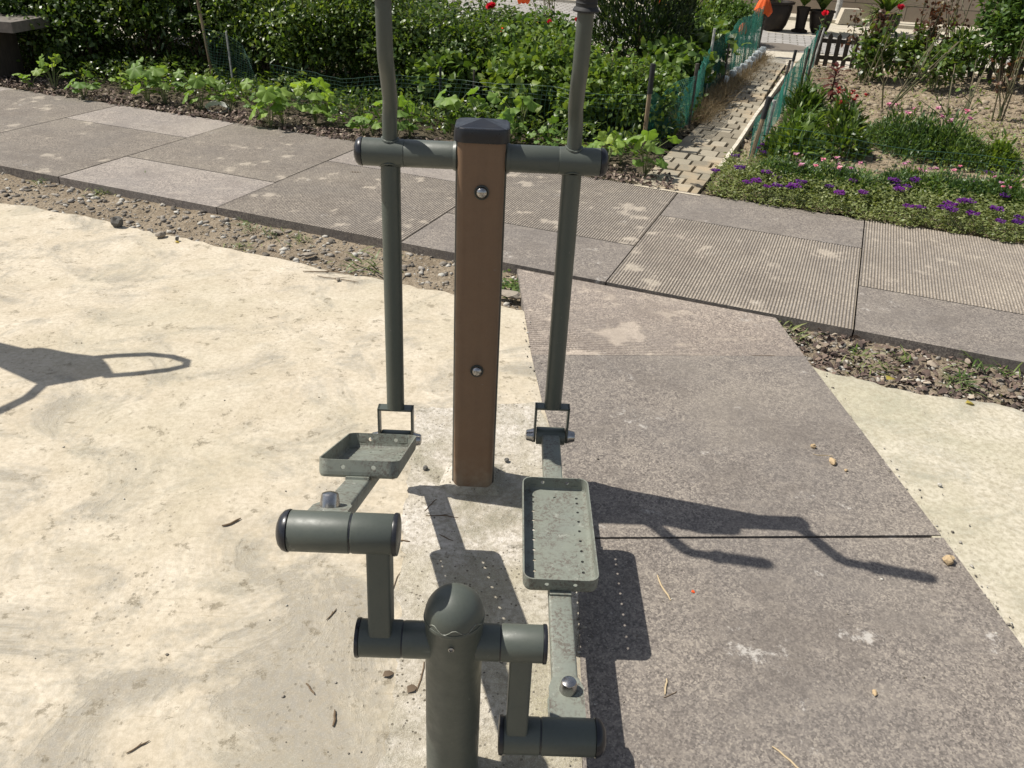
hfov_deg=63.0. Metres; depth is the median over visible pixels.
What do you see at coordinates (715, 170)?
verbena flower
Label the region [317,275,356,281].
twig
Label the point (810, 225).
smooth path slab
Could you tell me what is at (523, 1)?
orange cloth
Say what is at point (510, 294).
stone
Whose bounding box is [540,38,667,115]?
garden shrub
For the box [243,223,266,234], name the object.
grass tuft
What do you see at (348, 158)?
smooth path slab
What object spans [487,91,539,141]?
mallow plant
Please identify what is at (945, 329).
smooth path slab
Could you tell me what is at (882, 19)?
rose bush
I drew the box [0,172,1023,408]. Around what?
dirt strip
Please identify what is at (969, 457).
mossy concrete pad
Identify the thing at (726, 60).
stake
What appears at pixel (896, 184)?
verbena flower
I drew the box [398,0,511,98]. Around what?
garden shrub
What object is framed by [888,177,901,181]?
verbena flower
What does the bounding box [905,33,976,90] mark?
leafy bush
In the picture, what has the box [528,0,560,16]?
rose bush
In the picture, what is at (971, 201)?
verbena flower
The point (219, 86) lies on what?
mallow plant
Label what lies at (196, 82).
mallow plant
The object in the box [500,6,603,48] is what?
garden shrub
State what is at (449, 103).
mallow plant
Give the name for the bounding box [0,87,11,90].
smooth path slab
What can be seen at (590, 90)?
broad leaf vine
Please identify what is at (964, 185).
carnation clump
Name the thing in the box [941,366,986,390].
grass tuft
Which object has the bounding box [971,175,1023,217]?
carnation clump
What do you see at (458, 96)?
net fence
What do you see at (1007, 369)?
grass tuft
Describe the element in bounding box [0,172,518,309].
gravel
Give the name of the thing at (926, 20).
amaranth
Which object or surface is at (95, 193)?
grass tuft
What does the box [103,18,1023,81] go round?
courtyard
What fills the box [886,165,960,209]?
carnation clump
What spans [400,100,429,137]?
mallow plant
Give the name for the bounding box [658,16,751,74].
broad leaf vine
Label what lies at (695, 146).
brick path
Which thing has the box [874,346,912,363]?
grass tuft
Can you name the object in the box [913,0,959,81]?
rose bush
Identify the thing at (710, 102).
dry grass
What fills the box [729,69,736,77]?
plastic bottle
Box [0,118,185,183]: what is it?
slab
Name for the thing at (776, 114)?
net fence
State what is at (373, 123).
mallow plant
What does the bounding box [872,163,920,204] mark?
carnation clump
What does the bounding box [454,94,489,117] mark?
mallow plant
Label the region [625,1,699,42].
garden shrub
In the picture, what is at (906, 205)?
verbena flower
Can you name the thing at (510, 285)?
clover patch
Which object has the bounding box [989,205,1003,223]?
verbena flower
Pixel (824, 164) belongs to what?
carnation clump
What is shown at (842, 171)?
carnation clump
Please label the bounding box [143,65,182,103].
mallow plant
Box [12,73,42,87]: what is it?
mallow plant
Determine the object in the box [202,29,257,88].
net fence
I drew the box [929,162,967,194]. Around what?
carnation clump
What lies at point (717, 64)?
net fence
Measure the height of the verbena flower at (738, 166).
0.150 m
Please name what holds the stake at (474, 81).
on the shrub bed soil at (421, 131)
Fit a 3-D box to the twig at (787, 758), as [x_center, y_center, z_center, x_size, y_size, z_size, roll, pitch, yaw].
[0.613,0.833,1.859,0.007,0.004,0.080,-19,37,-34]
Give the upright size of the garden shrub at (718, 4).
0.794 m
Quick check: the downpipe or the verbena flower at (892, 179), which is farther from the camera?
the downpipe
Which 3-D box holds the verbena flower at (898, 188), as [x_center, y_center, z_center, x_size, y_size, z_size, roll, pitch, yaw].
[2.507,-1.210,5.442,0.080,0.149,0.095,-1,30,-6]
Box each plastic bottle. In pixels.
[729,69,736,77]
[739,63,746,72]
[744,59,752,68]
[748,56,755,62]
[754,50,762,58]
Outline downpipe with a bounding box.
[833,0,842,18]
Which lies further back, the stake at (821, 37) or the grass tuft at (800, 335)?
the stake at (821, 37)
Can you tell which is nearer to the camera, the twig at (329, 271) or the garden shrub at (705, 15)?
the twig at (329, 271)
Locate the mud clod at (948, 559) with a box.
[942,555,954,565]
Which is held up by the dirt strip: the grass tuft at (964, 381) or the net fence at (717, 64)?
the grass tuft at (964, 381)
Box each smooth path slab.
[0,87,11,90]
[59,156,273,214]
[67,105,234,137]
[329,150,507,181]
[402,213,633,284]
[661,191,863,247]
[852,286,1023,372]
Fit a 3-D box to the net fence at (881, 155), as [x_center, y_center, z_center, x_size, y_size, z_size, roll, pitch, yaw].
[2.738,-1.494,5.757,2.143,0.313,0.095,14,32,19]
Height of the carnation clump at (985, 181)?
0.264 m
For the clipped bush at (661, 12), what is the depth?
8.34 m
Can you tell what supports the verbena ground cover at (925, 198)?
on the flower bed soil at (892, 84)
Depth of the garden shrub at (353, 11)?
7.59 m
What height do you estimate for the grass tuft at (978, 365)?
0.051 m
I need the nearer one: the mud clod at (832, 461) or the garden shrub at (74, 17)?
the mud clod at (832, 461)
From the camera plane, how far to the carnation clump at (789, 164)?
5.72 m
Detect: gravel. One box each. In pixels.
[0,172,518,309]
[786,329,1023,410]
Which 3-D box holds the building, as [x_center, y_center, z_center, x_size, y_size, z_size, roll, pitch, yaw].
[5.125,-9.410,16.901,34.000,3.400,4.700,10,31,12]
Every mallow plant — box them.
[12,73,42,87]
[31,53,72,89]
[64,69,101,99]
[108,73,134,94]
[126,57,164,102]
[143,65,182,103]
[171,82,188,96]
[173,68,218,111]
[210,80,249,111]
[240,78,292,127]
[243,93,267,116]
[257,86,301,125]
[289,77,330,123]
[310,89,346,125]
[327,106,353,127]
[345,113,372,135]
[358,107,381,135]
[372,95,413,136]
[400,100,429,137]
[434,87,477,133]
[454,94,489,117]
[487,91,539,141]
[499,107,527,140]
[527,115,559,143]
[534,138,560,145]
[560,130,585,146]
[587,130,624,159]
[587,137,604,147]
[608,139,638,163]
[624,129,681,176]
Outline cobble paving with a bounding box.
[440,0,1010,64]
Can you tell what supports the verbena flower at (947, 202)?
on the verbena ground cover at (925, 198)
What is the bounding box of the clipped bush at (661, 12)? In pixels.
[591,0,703,63]
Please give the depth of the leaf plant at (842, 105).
7.33 m
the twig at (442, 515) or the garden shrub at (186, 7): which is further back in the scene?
the garden shrub at (186, 7)
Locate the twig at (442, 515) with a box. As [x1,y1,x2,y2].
[426,514,457,517]
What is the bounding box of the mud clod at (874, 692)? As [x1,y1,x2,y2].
[872,689,877,695]
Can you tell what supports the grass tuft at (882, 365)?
on the dirt strip
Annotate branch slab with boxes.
[517,269,803,355]
[531,355,940,538]
[578,538,1023,767]
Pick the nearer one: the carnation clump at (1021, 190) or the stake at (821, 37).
the carnation clump at (1021, 190)
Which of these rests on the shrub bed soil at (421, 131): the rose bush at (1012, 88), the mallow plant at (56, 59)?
the mallow plant at (56, 59)
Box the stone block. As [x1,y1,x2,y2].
[835,8,861,24]
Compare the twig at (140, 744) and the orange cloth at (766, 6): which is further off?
the orange cloth at (766, 6)
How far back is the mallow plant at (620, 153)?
6.18 m
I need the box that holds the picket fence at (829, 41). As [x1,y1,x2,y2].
[814,33,1023,80]
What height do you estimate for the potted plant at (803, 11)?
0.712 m
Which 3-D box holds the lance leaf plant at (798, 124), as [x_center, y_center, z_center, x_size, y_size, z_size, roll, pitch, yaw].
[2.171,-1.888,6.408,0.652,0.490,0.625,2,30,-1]
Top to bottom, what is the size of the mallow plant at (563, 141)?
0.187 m
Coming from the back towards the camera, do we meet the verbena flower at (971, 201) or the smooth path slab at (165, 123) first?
the smooth path slab at (165, 123)
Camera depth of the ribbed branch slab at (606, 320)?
3.78 m
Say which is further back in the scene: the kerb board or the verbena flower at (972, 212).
the kerb board
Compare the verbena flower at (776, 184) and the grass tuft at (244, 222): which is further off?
the verbena flower at (776, 184)
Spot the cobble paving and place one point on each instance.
(766, 37)
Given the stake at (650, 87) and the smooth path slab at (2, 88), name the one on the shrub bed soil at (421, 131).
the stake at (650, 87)
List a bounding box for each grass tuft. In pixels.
[82,188,115,196]
[222,241,261,251]
[232,218,248,226]
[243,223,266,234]
[262,226,285,239]
[276,230,313,246]
[327,246,403,274]
[778,321,815,339]
[787,324,822,347]
[841,354,888,375]
[847,342,876,356]
[861,355,908,377]
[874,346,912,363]
[922,364,1001,401]
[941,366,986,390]
[947,350,991,373]
[989,358,1022,377]
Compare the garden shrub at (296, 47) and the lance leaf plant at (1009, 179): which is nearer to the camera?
the lance leaf plant at (1009, 179)
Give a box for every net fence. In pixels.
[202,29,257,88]
[270,64,646,139]
[648,8,763,139]
[748,25,820,158]
[751,125,1023,187]
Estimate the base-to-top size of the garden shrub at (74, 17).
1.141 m
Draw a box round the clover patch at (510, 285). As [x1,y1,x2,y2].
[502,269,519,297]
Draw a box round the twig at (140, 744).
[126,740,149,753]
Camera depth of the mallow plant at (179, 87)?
7.43 m
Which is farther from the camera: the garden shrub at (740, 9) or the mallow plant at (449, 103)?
the garden shrub at (740, 9)
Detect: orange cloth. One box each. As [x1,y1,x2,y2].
[517,0,529,3]
[754,0,772,16]
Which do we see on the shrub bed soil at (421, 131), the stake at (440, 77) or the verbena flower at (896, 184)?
the stake at (440, 77)
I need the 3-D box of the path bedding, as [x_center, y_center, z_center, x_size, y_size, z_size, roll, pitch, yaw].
[2.251,-2.730,8.299,0.544,0.020,6.524,13,31,18]
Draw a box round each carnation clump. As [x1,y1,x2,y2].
[747,151,794,188]
[748,153,817,196]
[765,153,836,199]
[808,155,843,191]
[809,156,867,200]
[825,163,899,208]
[858,102,921,153]
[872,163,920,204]
[875,104,955,163]
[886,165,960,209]
[887,160,938,201]
[908,106,987,167]
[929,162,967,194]
[931,169,994,212]
[936,126,1000,170]
[943,170,1012,214]
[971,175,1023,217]
[978,180,1023,223]
[1000,192,1023,215]
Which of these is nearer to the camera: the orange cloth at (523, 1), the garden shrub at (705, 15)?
the garden shrub at (705, 15)
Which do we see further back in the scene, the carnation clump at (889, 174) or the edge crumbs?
the carnation clump at (889, 174)
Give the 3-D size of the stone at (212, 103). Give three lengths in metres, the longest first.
0.194 x 0.194 x 0.032 m
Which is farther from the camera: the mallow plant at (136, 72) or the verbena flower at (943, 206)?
the mallow plant at (136, 72)
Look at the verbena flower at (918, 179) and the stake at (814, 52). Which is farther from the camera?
the stake at (814, 52)
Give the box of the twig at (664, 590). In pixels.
[657,575,670,600]
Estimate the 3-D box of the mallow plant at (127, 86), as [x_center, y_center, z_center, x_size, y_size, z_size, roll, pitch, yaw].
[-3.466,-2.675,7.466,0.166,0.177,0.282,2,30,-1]
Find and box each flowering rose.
[479,1,501,27]
[543,19,556,38]
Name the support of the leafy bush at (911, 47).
on the flower bed soil at (892, 84)
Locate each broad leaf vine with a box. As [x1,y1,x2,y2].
[405,42,488,109]
[476,55,566,122]
[548,78,617,132]
[633,33,718,93]
[636,57,690,98]
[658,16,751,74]
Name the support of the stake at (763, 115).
on the flower bed soil at (892, 84)
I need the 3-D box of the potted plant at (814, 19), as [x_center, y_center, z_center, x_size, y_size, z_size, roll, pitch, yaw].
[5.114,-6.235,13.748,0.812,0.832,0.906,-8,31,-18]
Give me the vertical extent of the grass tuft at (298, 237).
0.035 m
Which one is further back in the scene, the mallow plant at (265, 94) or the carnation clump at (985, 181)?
the mallow plant at (265, 94)
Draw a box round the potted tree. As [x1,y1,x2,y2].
[758,0,795,30]
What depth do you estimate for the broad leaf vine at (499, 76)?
6.96 m
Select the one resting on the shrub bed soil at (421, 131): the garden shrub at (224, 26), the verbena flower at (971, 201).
the garden shrub at (224, 26)
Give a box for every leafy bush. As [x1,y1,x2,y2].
[843,19,909,82]
[890,21,936,79]
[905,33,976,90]
[935,14,989,78]
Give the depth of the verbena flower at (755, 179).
5.44 m
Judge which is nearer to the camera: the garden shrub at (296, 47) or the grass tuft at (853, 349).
the grass tuft at (853, 349)
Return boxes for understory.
[16,28,708,162]
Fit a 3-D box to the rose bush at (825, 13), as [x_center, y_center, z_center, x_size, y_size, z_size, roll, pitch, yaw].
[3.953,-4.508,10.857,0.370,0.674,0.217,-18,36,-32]
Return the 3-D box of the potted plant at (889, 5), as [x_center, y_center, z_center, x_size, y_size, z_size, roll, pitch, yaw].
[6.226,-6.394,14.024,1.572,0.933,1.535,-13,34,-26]
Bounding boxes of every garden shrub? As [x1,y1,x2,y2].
[0,0,79,64]
[6,0,136,68]
[80,0,212,65]
[132,0,267,70]
[173,0,302,75]
[234,0,397,85]
[294,0,431,91]
[350,0,475,96]
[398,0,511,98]
[403,0,479,22]
[443,0,547,28]
[460,4,574,91]
[479,21,617,114]
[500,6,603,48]
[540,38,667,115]
[589,46,688,136]
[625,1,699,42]
[671,0,732,38]
[701,0,755,18]
[720,0,761,41]
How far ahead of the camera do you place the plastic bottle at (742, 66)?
9.88 m
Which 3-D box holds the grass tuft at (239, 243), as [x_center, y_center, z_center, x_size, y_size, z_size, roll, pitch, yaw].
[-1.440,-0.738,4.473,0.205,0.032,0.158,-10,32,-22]
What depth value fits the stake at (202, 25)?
7.73 m
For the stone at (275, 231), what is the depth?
4.70 m
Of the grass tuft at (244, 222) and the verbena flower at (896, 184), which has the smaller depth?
the grass tuft at (244, 222)
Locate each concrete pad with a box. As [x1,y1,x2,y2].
[0,203,582,767]
[813,367,1023,645]
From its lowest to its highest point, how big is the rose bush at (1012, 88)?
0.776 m
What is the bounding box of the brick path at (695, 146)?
[638,61,785,193]
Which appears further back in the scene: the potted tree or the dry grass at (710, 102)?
the potted tree
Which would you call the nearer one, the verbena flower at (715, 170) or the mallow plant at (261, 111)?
the verbena flower at (715, 170)
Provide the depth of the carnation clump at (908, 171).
5.73 m
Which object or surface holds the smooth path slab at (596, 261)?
on the ground at (667, 148)
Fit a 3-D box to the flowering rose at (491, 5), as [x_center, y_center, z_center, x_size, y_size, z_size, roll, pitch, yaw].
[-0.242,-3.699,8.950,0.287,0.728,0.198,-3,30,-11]
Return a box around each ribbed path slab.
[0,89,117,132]
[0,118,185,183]
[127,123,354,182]
[217,161,454,247]
[447,172,677,246]
[606,215,860,337]
[857,220,1023,314]
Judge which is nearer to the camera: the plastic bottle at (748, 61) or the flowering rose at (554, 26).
the flowering rose at (554, 26)
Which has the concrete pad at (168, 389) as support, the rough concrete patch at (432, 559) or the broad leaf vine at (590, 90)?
the rough concrete patch at (432, 559)
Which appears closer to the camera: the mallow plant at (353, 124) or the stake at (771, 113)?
the mallow plant at (353, 124)
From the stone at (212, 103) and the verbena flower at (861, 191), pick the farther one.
the stone at (212, 103)
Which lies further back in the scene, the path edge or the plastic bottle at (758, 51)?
the plastic bottle at (758, 51)
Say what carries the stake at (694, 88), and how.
on the shrub bed soil at (421, 131)
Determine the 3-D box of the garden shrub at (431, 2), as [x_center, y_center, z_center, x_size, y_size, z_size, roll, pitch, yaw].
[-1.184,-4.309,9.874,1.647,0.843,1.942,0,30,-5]
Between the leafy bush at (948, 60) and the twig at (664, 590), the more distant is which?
the leafy bush at (948, 60)
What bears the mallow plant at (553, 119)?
on the shrub bed soil at (421, 131)
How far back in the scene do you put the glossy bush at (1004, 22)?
9.46 m
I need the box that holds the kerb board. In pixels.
[717,76,783,168]
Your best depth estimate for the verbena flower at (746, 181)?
5.47 m
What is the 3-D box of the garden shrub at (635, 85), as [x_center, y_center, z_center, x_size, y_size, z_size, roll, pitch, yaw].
[0.985,-2.345,6.782,0.870,0.706,0.811,17,33,23]
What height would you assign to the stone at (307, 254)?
0.022 m
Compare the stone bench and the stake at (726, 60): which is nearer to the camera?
the stone bench
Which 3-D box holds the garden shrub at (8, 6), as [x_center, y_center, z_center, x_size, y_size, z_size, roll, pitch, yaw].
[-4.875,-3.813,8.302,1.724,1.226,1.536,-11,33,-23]
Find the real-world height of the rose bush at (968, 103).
0.721 m
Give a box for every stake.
[196,0,213,76]
[225,32,234,88]
[439,67,441,114]
[473,69,474,110]
[642,63,655,147]
[686,63,698,128]
[706,28,715,90]
[722,43,729,83]
[748,96,771,163]
[757,14,765,49]
[763,100,775,141]
[775,60,791,109]
[782,50,796,103]
[800,48,810,82]
[806,30,821,79]
[812,28,824,66]
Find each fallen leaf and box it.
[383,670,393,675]
[407,684,416,692]
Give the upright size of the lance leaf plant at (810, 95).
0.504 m
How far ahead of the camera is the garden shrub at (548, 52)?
7.08 m
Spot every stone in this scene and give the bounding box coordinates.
[110,216,122,226]
[155,231,165,237]
[205,101,227,114]
[271,229,282,233]
[300,252,315,256]
[502,289,520,298]
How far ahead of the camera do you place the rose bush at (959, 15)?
10.24 m
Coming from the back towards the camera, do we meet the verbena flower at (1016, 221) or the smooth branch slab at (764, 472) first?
the verbena flower at (1016, 221)
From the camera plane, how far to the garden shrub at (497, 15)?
9.53 m
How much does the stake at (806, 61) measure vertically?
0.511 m
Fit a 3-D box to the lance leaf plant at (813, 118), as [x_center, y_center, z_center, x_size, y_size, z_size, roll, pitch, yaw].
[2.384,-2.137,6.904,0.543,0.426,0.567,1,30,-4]
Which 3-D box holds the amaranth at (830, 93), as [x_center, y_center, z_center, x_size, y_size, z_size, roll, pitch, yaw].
[3.351,-3.121,8.713,0.418,0.448,0.403,3,30,0]
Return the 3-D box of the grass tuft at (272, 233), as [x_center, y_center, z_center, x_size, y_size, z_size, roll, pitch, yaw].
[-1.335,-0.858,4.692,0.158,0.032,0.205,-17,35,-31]
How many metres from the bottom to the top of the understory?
0.335 m
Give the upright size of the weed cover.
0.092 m
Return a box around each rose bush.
[478,0,499,14]
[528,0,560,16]
[814,9,831,61]
[841,3,894,80]
[863,4,903,84]
[877,29,960,109]
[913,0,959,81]
[914,59,989,131]
[938,0,974,75]
[986,39,1023,120]
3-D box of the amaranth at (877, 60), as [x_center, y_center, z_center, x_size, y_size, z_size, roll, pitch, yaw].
[4.349,-3.940,9.920,0.430,0.717,0.453,-20,37,-34]
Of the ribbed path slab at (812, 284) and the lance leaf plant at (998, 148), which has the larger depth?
the lance leaf plant at (998, 148)
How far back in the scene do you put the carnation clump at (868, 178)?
5.59 m
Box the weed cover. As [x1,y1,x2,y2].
[746,66,1023,229]
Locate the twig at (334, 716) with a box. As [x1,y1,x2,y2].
[332,709,335,725]
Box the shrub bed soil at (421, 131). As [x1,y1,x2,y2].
[0,42,729,183]
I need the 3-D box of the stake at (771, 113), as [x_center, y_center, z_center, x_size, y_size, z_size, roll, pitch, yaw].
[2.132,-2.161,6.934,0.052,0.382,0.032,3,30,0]
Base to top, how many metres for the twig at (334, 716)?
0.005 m
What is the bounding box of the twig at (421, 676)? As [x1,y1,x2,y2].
[416,662,424,691]
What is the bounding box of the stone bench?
[0,13,49,77]
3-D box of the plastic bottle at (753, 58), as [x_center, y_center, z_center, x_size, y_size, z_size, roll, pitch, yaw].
[3.003,-4.045,10.466,0.084,0.112,0.084,-5,27,-14]
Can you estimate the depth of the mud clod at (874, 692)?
2.02 m
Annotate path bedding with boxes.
[632,66,785,194]
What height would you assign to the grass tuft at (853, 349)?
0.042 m
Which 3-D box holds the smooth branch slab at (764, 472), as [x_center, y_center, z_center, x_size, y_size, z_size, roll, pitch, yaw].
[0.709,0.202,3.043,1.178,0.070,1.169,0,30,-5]
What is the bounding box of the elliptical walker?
[275,0,608,767]
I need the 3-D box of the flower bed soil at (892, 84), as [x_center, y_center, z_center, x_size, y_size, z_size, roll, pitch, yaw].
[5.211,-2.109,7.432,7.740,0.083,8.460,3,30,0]
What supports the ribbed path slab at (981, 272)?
on the ground at (667, 148)
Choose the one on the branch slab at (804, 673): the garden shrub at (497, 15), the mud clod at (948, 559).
the mud clod at (948, 559)
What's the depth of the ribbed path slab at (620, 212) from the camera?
5.25 m
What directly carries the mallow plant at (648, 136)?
on the path bedding
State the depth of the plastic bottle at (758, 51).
10.89 m
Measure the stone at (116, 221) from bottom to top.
0.061 m
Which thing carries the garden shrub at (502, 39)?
on the shrub bed soil at (421, 131)
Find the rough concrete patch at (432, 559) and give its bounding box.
[376,401,581,767]
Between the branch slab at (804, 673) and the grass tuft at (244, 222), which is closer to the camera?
the branch slab at (804, 673)
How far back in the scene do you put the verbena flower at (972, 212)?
5.05 m
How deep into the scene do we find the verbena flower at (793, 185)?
5.36 m
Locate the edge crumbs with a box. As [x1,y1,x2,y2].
[519,320,1023,766]
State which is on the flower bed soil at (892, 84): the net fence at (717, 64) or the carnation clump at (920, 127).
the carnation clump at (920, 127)
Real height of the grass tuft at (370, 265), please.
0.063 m
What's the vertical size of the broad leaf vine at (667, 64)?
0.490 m
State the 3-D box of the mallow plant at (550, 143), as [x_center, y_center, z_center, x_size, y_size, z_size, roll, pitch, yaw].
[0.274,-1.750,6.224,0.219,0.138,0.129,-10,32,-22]
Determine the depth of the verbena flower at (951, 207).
5.08 m
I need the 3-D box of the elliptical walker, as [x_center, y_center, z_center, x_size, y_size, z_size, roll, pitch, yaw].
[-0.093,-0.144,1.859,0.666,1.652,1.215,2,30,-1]
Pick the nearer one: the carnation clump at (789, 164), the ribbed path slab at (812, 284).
the ribbed path slab at (812, 284)
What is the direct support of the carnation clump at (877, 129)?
on the flower bed soil at (892, 84)
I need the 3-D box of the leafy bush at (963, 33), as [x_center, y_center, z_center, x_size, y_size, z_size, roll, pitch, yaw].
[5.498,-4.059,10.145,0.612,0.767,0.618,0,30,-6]
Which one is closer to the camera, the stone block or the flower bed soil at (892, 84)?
the flower bed soil at (892, 84)
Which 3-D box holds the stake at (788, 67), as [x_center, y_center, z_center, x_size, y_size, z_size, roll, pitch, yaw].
[2.516,-2.733,7.796,0.074,0.552,0.024,3,30,0]
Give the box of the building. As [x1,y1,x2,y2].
[536,0,997,32]
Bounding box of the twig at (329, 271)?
[303,268,354,274]
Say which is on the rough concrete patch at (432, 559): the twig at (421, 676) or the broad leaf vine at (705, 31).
the twig at (421, 676)
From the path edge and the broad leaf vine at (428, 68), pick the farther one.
the broad leaf vine at (428, 68)
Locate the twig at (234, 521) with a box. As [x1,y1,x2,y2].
[222,518,240,525]
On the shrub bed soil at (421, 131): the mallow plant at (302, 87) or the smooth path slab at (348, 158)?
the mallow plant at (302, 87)
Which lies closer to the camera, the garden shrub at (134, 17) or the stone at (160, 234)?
the stone at (160, 234)
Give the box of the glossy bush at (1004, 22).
[969,0,1023,92]
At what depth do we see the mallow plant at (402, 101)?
6.40 m
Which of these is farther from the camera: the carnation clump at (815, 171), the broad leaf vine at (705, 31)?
the broad leaf vine at (705, 31)
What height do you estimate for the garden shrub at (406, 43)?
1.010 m
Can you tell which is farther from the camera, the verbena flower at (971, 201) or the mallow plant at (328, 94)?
the mallow plant at (328, 94)
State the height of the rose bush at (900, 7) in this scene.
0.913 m
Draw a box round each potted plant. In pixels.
[791,0,810,32]
[809,0,835,32]
[855,0,923,34]
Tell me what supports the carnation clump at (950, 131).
on the flower bed soil at (892, 84)
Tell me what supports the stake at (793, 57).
on the flower bed soil at (892, 84)
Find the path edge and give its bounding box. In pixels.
[634,184,699,195]
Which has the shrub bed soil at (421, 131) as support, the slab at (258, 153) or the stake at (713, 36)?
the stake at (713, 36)
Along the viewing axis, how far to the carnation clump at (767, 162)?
5.81 m
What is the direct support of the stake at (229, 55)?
on the shrub bed soil at (421, 131)
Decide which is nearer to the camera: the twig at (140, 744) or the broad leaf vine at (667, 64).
the twig at (140, 744)
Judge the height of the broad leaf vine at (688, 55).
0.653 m
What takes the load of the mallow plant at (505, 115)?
on the shrub bed soil at (421, 131)
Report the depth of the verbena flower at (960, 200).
5.22 m
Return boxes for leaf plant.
[751,108,833,163]
[770,97,828,139]
[780,69,832,116]
[815,85,869,136]
[815,103,874,161]
[974,127,1023,174]
[987,161,1023,195]
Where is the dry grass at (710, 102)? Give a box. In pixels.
[672,50,774,127]
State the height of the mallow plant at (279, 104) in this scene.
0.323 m
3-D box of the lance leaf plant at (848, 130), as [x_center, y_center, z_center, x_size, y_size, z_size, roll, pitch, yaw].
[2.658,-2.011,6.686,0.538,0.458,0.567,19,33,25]
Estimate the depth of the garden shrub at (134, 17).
8.16 m
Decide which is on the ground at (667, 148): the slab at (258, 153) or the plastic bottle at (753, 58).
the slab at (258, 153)
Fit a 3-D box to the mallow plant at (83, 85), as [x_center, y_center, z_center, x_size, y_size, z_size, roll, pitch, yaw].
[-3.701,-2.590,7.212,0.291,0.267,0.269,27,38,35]
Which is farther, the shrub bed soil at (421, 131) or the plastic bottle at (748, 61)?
the plastic bottle at (748, 61)
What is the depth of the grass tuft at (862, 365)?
3.59 m
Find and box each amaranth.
[817,61,852,101]
[856,20,890,81]
[894,19,931,72]
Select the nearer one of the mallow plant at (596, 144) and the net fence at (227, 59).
the mallow plant at (596, 144)
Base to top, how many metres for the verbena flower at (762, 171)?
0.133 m
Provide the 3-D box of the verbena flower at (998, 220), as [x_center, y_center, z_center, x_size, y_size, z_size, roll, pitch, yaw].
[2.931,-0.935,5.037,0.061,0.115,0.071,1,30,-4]
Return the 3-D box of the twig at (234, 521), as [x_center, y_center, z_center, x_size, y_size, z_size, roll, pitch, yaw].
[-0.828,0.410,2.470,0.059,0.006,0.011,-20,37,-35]
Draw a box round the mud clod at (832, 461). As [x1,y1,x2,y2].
[829,457,835,464]
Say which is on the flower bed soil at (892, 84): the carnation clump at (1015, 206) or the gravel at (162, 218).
the carnation clump at (1015, 206)
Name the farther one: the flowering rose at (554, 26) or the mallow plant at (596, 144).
the flowering rose at (554, 26)
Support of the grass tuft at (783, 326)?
on the dirt strip
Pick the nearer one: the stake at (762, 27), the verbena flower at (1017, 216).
the verbena flower at (1017, 216)
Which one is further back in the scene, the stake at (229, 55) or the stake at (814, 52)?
the stake at (814, 52)
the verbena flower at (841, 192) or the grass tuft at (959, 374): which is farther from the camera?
the verbena flower at (841, 192)
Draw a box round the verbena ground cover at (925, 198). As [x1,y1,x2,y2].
[706,147,1023,242]
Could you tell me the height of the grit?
0.010 m
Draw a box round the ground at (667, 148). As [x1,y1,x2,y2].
[19,89,997,335]
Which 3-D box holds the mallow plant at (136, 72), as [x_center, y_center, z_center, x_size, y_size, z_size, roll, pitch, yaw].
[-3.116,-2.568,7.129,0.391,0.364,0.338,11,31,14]
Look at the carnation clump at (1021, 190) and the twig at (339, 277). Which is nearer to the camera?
the twig at (339, 277)
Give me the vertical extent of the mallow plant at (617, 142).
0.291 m
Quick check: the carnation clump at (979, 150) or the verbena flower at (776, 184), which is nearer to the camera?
the verbena flower at (776, 184)
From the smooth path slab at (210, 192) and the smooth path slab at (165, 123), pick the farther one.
the smooth path slab at (165, 123)
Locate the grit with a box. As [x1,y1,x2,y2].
[7,342,986,760]
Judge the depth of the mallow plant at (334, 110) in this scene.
6.65 m
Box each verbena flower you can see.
[710,168,719,185]
[734,165,744,182]
[742,179,753,196]
[750,177,761,197]
[761,169,772,187]
[771,182,784,198]
[788,182,801,203]
[834,189,844,210]
[858,189,868,202]
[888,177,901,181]
[891,182,900,194]
[893,186,905,199]
[902,203,914,218]
[910,176,921,188]
[936,204,950,227]
[942,200,958,221]
[945,206,958,229]
[956,198,969,221]
[961,198,976,214]
[965,210,979,233]
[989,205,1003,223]
[995,218,1006,230]
[1012,219,1023,234]
[1013,214,1023,230]
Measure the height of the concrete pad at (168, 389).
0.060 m
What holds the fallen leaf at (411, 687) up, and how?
on the rough concrete patch at (432, 559)
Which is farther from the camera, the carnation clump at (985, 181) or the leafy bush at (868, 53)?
the leafy bush at (868, 53)
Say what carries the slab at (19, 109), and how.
on the ground at (667, 148)
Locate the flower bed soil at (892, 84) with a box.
[704,61,1023,243]
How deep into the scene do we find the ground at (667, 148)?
5.75 m
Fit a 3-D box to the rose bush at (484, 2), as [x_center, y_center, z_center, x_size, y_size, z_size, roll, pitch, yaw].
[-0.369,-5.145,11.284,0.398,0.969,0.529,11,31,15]
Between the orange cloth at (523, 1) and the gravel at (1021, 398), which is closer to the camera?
the gravel at (1021, 398)
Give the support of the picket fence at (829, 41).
on the flower bed soil at (892, 84)
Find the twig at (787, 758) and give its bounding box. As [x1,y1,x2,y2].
[772,746,798,767]
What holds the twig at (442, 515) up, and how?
on the rough concrete patch at (432, 559)

